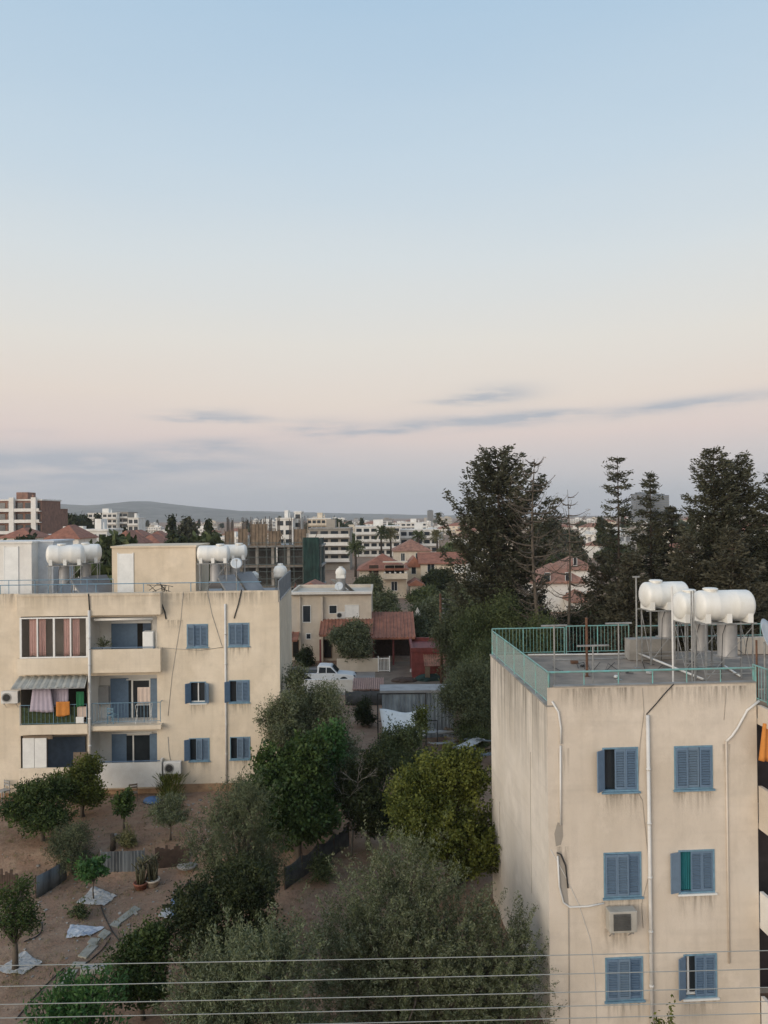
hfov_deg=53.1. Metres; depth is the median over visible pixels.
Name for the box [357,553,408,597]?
villa
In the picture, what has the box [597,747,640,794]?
window
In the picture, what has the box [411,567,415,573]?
window
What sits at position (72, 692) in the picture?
door
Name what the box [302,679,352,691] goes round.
wall
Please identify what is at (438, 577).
broadleaf tree
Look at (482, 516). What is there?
pine tree
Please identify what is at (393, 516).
hills
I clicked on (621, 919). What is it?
air conditioner
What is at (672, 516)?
conifer
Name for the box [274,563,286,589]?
water tank
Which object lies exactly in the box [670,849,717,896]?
window
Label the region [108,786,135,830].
slender tree
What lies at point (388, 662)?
metal gate
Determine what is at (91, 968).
sheet
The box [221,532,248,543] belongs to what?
town house
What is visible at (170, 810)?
olive tree
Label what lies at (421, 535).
palm tree
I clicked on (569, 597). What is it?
dead conifer
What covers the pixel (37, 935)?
garden hose
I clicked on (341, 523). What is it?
town tree
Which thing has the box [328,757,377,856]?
dead branches
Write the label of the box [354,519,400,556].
apartment block
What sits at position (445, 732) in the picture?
scrap plank
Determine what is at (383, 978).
overhead wire
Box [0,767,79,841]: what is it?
citrus tree
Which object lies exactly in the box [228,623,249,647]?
window
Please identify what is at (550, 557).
town tree
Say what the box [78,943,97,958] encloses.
stepping slab
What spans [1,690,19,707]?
air conditioner
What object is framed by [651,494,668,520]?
glass tower
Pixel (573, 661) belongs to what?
rubble block
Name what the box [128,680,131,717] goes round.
door
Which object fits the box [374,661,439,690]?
yard paving
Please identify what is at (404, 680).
timber heap
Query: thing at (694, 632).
steel pole
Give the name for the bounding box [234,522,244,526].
town house
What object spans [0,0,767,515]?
sky
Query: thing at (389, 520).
town block
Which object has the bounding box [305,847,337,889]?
wild shrub
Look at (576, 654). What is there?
loose pipe
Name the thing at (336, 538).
apartment block
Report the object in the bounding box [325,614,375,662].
olive tree
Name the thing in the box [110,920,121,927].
stepping slab
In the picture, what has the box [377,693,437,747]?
shade frame
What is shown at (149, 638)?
boxed appliance
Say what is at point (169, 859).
stake fence
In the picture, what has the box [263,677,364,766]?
olive tree
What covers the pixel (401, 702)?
zinc shed
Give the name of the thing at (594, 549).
town house
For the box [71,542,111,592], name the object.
solar water heater
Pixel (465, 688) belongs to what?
feathery tree
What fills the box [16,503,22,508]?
window
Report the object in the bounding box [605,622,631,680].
clothesline post
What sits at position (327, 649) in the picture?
door
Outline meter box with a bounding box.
[98,686,109,704]
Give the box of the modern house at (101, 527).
[85,519,123,541]
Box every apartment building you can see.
[0,539,291,797]
[490,623,767,1023]
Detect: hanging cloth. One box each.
[29,689,53,712]
[51,689,68,706]
[56,701,69,716]
[76,692,83,706]
[137,687,149,703]
[758,723,767,761]
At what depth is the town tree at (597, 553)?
214.90 m
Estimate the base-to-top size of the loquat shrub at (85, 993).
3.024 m
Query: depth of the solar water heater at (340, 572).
82.63 m
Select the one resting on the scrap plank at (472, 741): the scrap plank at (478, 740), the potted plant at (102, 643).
the scrap plank at (478, 740)
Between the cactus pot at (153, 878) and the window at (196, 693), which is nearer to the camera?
the cactus pot at (153, 878)
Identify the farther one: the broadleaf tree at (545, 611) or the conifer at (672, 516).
the broadleaf tree at (545, 611)
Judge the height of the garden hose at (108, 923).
0.087 m
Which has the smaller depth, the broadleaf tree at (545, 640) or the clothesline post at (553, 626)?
the clothesline post at (553, 626)
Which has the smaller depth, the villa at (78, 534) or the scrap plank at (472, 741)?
the scrap plank at (472, 741)
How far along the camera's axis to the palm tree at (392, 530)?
231.56 m
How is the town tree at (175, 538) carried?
on the ground at (54, 940)
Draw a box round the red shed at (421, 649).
[409,637,445,677]
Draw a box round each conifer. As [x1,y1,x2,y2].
[491,456,569,653]
[539,490,597,653]
[556,552,637,653]
[581,457,648,652]
[582,551,679,652]
[623,471,679,636]
[643,533,735,650]
[645,505,699,632]
[672,446,763,648]
[688,524,767,650]
[703,450,767,625]
[743,473,767,626]
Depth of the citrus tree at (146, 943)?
23.31 m
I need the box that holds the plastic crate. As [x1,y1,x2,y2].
[76,717,83,722]
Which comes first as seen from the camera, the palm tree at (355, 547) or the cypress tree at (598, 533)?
the palm tree at (355, 547)
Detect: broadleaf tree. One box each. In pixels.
[350,571,385,608]
[372,586,405,611]
[402,583,439,605]
[406,595,447,636]
[409,610,430,636]
[421,565,456,593]
[422,596,477,681]
[424,589,451,612]
[443,579,487,608]
[447,578,530,663]
[453,630,508,729]
[494,604,569,654]
[523,593,553,620]
[541,603,594,653]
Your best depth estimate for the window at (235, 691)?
40.44 m
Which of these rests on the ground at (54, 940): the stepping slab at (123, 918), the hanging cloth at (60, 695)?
the stepping slab at (123, 918)
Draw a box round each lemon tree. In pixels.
[0,872,45,969]
[45,750,111,817]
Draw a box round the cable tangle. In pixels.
[149,584,172,591]
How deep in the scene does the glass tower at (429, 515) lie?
1499.96 m
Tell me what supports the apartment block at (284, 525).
on the ground at (54, 940)
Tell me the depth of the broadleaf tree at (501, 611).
57.85 m
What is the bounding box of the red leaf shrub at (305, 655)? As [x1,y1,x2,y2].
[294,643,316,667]
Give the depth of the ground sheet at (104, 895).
31.00 m
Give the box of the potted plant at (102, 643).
[89,635,111,649]
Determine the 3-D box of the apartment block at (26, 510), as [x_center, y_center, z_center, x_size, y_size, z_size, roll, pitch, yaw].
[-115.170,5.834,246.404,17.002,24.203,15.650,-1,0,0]
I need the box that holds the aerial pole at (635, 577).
[632,576,639,667]
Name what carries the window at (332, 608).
in the villa at (315, 608)
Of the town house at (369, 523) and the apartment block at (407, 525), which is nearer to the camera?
the apartment block at (407, 525)
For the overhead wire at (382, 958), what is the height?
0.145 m
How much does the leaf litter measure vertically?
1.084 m
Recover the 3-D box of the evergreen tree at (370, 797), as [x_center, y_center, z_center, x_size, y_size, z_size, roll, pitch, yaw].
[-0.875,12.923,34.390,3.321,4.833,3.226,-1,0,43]
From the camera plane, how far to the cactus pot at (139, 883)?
31.61 m
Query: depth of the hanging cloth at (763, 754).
21.89 m
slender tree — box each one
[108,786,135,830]
[281,660,315,717]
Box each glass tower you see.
[427,510,432,521]
[631,492,649,521]
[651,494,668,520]
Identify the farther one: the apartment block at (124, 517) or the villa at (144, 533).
the apartment block at (124, 517)
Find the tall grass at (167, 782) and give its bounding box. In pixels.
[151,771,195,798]
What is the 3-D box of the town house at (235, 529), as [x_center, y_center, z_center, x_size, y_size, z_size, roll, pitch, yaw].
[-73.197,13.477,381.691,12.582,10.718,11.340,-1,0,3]
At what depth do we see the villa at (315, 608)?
79.94 m
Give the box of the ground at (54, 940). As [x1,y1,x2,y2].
[0,516,767,1023]
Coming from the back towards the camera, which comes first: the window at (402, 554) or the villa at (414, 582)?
the window at (402, 554)
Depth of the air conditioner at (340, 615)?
79.86 m
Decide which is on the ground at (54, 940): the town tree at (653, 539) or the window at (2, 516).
the town tree at (653, 539)
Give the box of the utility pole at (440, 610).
[439,594,443,683]
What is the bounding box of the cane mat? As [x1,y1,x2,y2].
[77,706,85,716]
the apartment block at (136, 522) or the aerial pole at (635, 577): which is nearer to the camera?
the aerial pole at (635, 577)
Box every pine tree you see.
[434,443,567,630]
[480,485,549,613]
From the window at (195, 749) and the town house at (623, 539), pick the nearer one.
the window at (195, 749)
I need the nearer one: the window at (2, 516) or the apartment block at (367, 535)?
the window at (2, 516)
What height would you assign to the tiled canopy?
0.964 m
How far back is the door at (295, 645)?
79.90 m
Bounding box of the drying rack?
[135,703,152,723]
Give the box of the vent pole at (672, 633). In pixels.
[671,586,673,681]
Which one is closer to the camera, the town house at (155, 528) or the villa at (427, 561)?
the villa at (427, 561)
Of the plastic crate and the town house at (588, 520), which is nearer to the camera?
the plastic crate
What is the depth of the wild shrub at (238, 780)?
38.95 m
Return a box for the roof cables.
[552,661,697,672]
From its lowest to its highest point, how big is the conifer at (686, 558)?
13.747 m
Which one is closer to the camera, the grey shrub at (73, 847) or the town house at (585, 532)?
the grey shrub at (73, 847)
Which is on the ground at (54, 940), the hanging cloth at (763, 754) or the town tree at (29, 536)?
the town tree at (29, 536)
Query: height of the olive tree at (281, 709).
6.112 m
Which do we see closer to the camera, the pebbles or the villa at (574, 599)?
the pebbles
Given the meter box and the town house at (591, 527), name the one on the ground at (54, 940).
the town house at (591, 527)
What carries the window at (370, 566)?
in the villa at (392, 572)
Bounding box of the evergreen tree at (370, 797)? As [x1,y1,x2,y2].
[331,744,397,850]
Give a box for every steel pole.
[690,591,692,681]
[693,590,694,680]
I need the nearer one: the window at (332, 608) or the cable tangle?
the cable tangle
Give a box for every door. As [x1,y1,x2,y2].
[48,736,85,766]
[57,685,86,718]
[126,735,149,761]
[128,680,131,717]
[133,680,148,717]
[137,623,142,648]
[292,640,298,656]
[323,639,331,657]
[431,666,443,677]
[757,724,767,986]
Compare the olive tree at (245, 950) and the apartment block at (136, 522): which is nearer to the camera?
the olive tree at (245, 950)
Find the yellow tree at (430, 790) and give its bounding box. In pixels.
[381,737,501,893]
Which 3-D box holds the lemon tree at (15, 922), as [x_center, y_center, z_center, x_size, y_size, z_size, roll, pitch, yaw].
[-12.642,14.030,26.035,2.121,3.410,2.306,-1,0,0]
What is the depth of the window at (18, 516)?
239.95 m
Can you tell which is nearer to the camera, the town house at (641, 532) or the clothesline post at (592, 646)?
the clothesline post at (592, 646)
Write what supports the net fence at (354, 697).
on the ground at (54, 940)
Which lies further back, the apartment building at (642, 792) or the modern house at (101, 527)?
the modern house at (101, 527)
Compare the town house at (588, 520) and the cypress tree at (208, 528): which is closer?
the cypress tree at (208, 528)
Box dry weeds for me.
[0,800,375,998]
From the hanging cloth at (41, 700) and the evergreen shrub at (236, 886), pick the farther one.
the hanging cloth at (41, 700)
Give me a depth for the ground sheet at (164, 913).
29.60 m
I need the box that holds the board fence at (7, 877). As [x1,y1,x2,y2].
[0,868,17,891]
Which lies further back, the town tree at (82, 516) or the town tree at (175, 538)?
the town tree at (82, 516)
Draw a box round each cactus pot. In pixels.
[131,856,153,890]
[138,852,162,887]
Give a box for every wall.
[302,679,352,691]
[337,658,377,671]
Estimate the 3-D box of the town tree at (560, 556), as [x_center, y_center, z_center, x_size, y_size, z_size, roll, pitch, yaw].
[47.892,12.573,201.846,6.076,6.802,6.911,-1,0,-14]
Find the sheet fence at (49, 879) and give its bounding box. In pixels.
[35,861,66,898]
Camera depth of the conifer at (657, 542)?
60.64 m
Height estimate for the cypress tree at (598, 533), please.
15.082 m
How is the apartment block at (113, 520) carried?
on the ground at (54, 940)
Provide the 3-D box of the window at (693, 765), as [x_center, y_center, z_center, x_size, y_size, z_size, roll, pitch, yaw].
[8.945,7.409,22.263,1.230,1.302,0.240,-1,0,-3]
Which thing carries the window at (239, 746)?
in the apartment building at (208, 669)
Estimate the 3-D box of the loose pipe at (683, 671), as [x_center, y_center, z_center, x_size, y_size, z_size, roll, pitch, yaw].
[10.040,5.407,27.046,0.076,0.278,3.740,0,0,-14]
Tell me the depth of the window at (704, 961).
22.19 m
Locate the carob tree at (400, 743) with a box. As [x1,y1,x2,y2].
[366,714,437,777]
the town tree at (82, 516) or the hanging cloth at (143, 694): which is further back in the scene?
the town tree at (82, 516)
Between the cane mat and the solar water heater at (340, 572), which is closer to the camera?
the cane mat
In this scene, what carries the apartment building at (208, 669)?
on the ground at (54, 940)
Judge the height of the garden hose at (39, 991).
0.064 m
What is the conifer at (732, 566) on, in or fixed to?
on the ground at (54, 940)
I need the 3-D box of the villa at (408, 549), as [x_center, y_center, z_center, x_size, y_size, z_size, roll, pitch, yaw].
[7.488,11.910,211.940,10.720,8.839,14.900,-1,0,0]
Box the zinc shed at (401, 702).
[380,684,453,737]
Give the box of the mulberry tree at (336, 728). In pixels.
[307,714,353,832]
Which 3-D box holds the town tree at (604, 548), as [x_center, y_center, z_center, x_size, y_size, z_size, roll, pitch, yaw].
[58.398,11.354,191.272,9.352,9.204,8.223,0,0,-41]
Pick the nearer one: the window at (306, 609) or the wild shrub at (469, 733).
the wild shrub at (469, 733)
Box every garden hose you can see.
[16,968,63,1018]
[24,922,42,941]
[86,937,110,963]
[100,905,119,940]
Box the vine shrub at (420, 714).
[411,703,434,748]
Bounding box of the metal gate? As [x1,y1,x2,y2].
[378,656,389,671]
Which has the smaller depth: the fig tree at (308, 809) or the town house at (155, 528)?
the fig tree at (308, 809)
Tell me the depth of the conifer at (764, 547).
57.81 m
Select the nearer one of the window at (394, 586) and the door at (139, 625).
the door at (139, 625)
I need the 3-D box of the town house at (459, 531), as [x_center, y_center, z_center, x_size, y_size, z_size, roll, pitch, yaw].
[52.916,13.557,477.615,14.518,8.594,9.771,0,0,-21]
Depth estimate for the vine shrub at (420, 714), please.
44.87 m
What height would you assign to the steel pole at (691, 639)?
3.071 m
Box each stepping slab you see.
[71,961,85,968]
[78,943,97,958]
[87,937,100,944]
[98,929,110,939]
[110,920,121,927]
[117,905,140,922]
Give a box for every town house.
[148,525,163,532]
[196,526,215,535]
[212,524,219,529]
[221,528,250,536]
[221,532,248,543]
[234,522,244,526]
[363,521,372,525]
[446,523,467,532]
[456,528,481,533]
[570,517,582,522]
[579,523,595,531]
[580,531,593,543]
[581,519,594,522]
[583,541,612,557]
[585,527,636,550]
[622,528,644,538]
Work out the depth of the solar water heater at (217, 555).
42.88 m
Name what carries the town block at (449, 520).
on the ground at (54, 940)
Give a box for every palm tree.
[345,539,365,576]
[374,525,389,553]
[383,526,397,557]
[409,530,426,542]
[429,529,444,551]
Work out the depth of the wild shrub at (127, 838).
33.66 m
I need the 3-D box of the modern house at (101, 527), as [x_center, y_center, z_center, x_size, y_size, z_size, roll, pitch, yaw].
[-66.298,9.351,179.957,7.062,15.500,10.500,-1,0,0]
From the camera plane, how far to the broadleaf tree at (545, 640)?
54.93 m
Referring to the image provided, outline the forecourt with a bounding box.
[292,666,374,694]
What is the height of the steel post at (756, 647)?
1.731 m
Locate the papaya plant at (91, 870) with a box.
[67,853,110,898]
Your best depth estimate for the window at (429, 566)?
149.94 m
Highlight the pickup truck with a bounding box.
[303,663,356,678]
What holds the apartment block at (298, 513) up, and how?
on the ground at (54, 940)
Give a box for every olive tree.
[140,787,191,840]
[145,883,346,1023]
[252,683,305,750]
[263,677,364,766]
[293,801,567,1023]
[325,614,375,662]
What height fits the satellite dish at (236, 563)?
2.253 m
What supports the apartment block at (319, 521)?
on the ground at (54, 940)
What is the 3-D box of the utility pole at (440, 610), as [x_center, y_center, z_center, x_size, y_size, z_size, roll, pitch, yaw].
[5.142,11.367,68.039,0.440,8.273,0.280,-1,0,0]
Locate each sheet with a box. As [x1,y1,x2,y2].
[0,951,41,973]
[66,924,103,937]
[77,886,115,905]
[80,964,107,974]
[158,908,189,917]
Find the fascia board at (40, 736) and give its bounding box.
[23,735,52,738]
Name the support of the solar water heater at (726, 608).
on the apartment building at (642, 792)
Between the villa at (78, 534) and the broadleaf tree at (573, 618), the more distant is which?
the villa at (78, 534)
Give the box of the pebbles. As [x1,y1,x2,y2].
[2,799,236,981]
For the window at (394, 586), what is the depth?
139.93 m
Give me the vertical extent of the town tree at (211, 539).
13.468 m
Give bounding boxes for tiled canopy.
[352,677,383,691]
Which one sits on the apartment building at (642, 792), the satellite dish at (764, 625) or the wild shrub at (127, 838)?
the satellite dish at (764, 625)
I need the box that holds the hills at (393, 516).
[251,511,688,518]
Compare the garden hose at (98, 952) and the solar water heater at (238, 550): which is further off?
the solar water heater at (238, 550)
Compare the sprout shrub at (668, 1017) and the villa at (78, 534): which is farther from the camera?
the villa at (78, 534)
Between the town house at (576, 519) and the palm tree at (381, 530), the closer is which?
the palm tree at (381, 530)
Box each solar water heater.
[46,543,99,592]
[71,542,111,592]
[197,544,263,590]
[222,543,251,590]
[331,566,353,590]
[637,579,688,664]
[670,589,724,670]
[690,587,756,680]
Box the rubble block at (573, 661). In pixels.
[570,660,577,663]
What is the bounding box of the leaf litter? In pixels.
[1,791,498,1018]
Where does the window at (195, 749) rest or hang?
in the apartment building at (208, 669)
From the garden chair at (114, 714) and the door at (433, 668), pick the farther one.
the door at (433, 668)
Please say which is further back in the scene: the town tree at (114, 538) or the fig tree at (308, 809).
the town tree at (114, 538)
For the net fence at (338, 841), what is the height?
1.330 m
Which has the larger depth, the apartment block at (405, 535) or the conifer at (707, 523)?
the apartment block at (405, 535)
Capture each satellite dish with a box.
[231,558,241,589]
[335,582,342,590]
[761,619,767,693]
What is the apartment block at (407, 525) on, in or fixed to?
on the ground at (54, 940)
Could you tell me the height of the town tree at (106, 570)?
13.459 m
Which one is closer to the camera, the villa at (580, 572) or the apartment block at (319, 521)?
the villa at (580, 572)
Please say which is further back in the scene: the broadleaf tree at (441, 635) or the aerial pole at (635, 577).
the broadleaf tree at (441, 635)
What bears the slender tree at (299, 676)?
on the ground at (54, 940)
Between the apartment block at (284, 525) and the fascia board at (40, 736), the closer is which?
the fascia board at (40, 736)
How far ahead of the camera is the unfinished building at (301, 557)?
118.98 m
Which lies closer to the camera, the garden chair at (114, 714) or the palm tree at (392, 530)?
the garden chair at (114, 714)
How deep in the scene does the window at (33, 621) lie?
39.82 m
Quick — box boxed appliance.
[143,630,155,648]
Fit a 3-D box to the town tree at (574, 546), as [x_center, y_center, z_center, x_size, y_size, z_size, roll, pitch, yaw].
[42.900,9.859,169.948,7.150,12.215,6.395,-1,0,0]
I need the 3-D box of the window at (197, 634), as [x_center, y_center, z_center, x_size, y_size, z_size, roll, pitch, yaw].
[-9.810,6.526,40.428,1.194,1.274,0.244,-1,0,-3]
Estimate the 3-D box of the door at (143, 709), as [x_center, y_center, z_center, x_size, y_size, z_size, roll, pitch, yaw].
[-13.148,10.315,41.674,0.922,2.385,0.040,-1,0,-3]
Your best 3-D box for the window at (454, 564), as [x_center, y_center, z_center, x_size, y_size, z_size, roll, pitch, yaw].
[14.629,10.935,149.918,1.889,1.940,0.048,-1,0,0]
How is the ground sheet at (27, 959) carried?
on the ground at (54, 940)
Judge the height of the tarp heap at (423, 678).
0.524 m
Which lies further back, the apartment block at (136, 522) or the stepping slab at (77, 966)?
the apartment block at (136, 522)
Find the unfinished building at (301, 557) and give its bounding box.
[220,516,325,590]
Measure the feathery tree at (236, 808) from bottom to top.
6.005 m
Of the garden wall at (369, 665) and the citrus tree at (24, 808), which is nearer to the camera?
the citrus tree at (24, 808)
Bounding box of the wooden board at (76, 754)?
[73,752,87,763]
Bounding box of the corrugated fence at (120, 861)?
[100,848,144,871]
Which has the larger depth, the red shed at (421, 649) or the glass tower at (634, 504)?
the glass tower at (634, 504)
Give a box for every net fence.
[284,823,348,889]
[345,689,381,705]
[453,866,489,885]
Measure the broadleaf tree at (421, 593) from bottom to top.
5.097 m
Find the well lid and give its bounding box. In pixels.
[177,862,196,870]
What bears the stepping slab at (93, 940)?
on the ground at (54, 940)
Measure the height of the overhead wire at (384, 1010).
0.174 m
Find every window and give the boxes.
[0,503,4,508]
[0,514,4,519]
[0,525,4,530]
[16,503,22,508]
[16,514,22,519]
[19,617,87,658]
[25,503,30,507]
[25,514,30,519]
[184,738,210,762]
[185,681,208,704]
[186,624,208,648]
[224,680,250,703]
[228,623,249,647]
[229,737,249,760]
[302,605,310,622]
[306,633,310,638]
[329,605,336,613]
[369,565,378,575]
[385,565,403,573]
[391,581,397,590]
[401,553,404,560]
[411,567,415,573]
[427,564,434,571]
[454,564,463,572]
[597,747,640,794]
[603,851,643,900]
[604,956,645,1003]
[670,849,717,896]
[673,745,715,791]
[678,953,719,1001]
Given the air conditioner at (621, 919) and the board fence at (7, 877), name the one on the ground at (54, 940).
the board fence at (7, 877)
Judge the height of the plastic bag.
0.295 m
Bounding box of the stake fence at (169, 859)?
[155,845,188,868]
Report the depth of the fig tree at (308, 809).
32.48 m
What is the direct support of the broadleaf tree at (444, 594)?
on the ground at (54, 940)
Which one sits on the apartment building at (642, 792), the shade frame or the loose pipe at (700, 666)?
the loose pipe at (700, 666)
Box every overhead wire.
[0,950,767,965]
[0,969,766,986]
[0,987,767,1004]
[0,1001,767,1018]
[320,1013,767,1023]
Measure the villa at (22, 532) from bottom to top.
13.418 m
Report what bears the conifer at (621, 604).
on the ground at (54, 940)
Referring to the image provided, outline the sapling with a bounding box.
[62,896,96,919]
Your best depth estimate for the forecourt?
72.81 m
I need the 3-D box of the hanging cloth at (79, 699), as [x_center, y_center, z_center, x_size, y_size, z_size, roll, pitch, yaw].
[-15.675,9.663,39.622,0.386,0.793,0.053,-1,0,-2]
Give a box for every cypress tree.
[92,513,101,528]
[165,513,176,538]
[201,518,214,535]
[358,517,364,525]
[594,516,607,543]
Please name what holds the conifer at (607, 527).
on the ground at (54, 940)
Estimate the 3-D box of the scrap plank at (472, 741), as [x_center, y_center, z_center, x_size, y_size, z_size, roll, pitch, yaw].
[5.254,14.121,46.944,0.680,0.070,2.438,7,7,39]
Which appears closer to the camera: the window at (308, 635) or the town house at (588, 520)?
the window at (308, 635)
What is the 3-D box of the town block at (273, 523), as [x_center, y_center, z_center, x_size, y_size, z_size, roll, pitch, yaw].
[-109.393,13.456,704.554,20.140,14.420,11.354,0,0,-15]
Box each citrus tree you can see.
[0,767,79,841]
[97,908,176,1020]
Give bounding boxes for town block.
[253,519,275,528]
[377,518,393,524]
[441,516,451,523]
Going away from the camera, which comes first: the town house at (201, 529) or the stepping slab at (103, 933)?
the stepping slab at (103, 933)
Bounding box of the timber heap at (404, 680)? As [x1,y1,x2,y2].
[391,677,416,682]
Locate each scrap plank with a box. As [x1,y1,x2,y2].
[427,730,454,732]
[428,742,460,744]
[435,730,456,733]
[458,737,484,748]
[464,738,490,741]
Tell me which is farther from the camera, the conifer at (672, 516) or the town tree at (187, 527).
the town tree at (187, 527)
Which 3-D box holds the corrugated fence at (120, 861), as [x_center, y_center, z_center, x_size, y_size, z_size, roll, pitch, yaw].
[-11.190,15.006,32.867,1.892,1.171,0.104,-1,0,-2]
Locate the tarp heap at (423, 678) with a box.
[415,674,439,681]
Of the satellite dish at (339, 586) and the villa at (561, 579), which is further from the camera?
the villa at (561, 579)
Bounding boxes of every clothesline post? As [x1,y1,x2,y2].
[541,624,566,686]
[577,644,608,683]
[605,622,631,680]
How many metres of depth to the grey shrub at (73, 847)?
32.61 m
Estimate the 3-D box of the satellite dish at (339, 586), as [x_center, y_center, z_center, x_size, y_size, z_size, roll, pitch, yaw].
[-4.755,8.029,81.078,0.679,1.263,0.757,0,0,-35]
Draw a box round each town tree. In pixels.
[3,528,37,539]
[68,513,93,528]
[73,529,137,577]
[77,510,94,528]
[79,561,111,582]
[158,526,202,542]
[177,516,200,539]
[190,530,224,580]
[333,515,352,529]
[437,541,453,551]
[511,548,556,565]
[550,523,567,555]
[556,550,567,560]
[563,528,572,539]
[564,530,591,563]
[593,550,600,562]
[601,543,628,565]
[606,533,620,542]
[641,520,661,557]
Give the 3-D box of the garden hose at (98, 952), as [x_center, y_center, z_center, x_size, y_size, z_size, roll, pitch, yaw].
[-10.079,15.486,27.043,0.204,0.062,1.880,-1,0,12]
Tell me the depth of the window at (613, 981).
22.02 m
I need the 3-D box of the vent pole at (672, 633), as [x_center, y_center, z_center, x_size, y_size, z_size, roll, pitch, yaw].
[9.161,3.967,24.379,0.180,3.209,0.180,-1,0,-5]
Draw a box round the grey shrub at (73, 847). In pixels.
[40,816,102,880]
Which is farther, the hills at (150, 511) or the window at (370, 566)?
the hills at (150, 511)
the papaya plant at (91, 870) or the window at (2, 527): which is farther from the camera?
the window at (2, 527)
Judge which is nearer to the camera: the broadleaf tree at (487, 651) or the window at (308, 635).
the broadleaf tree at (487, 651)
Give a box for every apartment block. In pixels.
[0,492,61,536]
[61,508,68,528]
[87,509,119,528]
[116,512,137,528]
[127,513,145,530]
[275,510,294,561]
[294,511,303,528]
[307,513,332,532]
[308,519,352,569]
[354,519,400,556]
[400,519,426,528]
[400,523,438,551]
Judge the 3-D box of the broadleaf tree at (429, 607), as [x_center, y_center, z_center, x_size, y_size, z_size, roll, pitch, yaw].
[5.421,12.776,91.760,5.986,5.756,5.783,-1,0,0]
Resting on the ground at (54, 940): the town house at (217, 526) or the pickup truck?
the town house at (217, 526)
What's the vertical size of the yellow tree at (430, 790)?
6.026 m
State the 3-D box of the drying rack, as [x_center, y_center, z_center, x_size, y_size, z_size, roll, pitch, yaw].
[-12.573,10.540,40.236,0.766,0.975,0.520,-1,0,-2]
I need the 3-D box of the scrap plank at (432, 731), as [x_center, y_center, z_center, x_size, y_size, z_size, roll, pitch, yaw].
[3.637,14.376,50.315,2.149,0.070,0.480,-1,6,1]
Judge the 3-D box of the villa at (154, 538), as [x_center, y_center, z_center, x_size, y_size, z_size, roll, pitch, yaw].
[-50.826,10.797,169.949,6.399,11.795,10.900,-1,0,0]
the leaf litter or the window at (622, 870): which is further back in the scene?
the leaf litter
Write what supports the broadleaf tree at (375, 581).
on the ground at (54, 940)
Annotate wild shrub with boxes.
[113,818,137,848]
[231,765,249,798]
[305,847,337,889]
[344,694,378,726]
[450,714,490,751]
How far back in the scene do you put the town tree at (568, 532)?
357.07 m
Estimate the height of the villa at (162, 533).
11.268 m
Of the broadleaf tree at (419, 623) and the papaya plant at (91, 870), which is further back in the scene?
the broadleaf tree at (419, 623)
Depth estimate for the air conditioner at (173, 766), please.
39.91 m
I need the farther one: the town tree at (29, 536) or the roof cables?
the town tree at (29, 536)
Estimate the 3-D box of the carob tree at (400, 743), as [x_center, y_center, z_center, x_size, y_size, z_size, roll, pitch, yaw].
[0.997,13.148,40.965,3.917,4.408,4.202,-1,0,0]
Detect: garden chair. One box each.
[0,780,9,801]
[107,707,118,723]
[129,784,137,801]
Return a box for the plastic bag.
[143,796,160,804]
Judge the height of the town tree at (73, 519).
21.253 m
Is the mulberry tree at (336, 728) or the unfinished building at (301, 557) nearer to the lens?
the mulberry tree at (336, 728)
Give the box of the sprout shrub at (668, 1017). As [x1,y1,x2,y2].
[649,994,675,1023]
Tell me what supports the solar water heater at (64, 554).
on the apartment building at (208, 669)
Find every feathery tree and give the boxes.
[168,765,305,916]
[429,639,490,734]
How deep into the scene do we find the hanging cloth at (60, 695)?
39.77 m
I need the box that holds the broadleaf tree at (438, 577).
[421,565,456,593]
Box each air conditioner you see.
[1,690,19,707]
[163,760,181,774]
[336,612,344,618]
[606,906,636,935]
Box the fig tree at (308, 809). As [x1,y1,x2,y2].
[241,723,348,859]
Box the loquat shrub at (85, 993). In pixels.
[17,957,131,1023]
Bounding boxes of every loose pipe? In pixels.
[528,653,624,655]
[552,658,626,660]
[638,653,703,679]
[668,665,722,668]
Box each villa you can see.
[0,528,48,539]
[44,525,98,590]
[121,530,152,543]
[135,530,150,536]
[146,534,167,542]
[152,531,167,536]
[291,584,415,664]
[294,579,327,587]
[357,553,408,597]
[391,539,431,563]
[405,555,419,591]
[407,577,424,593]
[417,552,467,583]
[525,563,586,611]
[553,556,595,590]
[563,589,586,610]
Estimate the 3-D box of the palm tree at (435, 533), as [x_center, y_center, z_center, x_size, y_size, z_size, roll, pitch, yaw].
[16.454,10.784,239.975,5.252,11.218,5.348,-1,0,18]
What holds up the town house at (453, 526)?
on the ground at (54, 940)
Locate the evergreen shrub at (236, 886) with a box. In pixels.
[155,849,292,988]
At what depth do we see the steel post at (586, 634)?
26.14 m
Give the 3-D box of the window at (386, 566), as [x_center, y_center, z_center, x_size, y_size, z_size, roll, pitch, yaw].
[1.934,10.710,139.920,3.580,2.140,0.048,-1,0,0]
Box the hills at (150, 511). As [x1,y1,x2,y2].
[60,501,380,522]
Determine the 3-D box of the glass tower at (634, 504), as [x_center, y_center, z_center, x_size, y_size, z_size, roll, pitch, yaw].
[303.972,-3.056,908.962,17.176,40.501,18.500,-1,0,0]
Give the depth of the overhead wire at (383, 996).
8.97 m
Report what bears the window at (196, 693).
in the apartment building at (208, 669)
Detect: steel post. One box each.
[585,617,589,676]
[755,640,760,698]

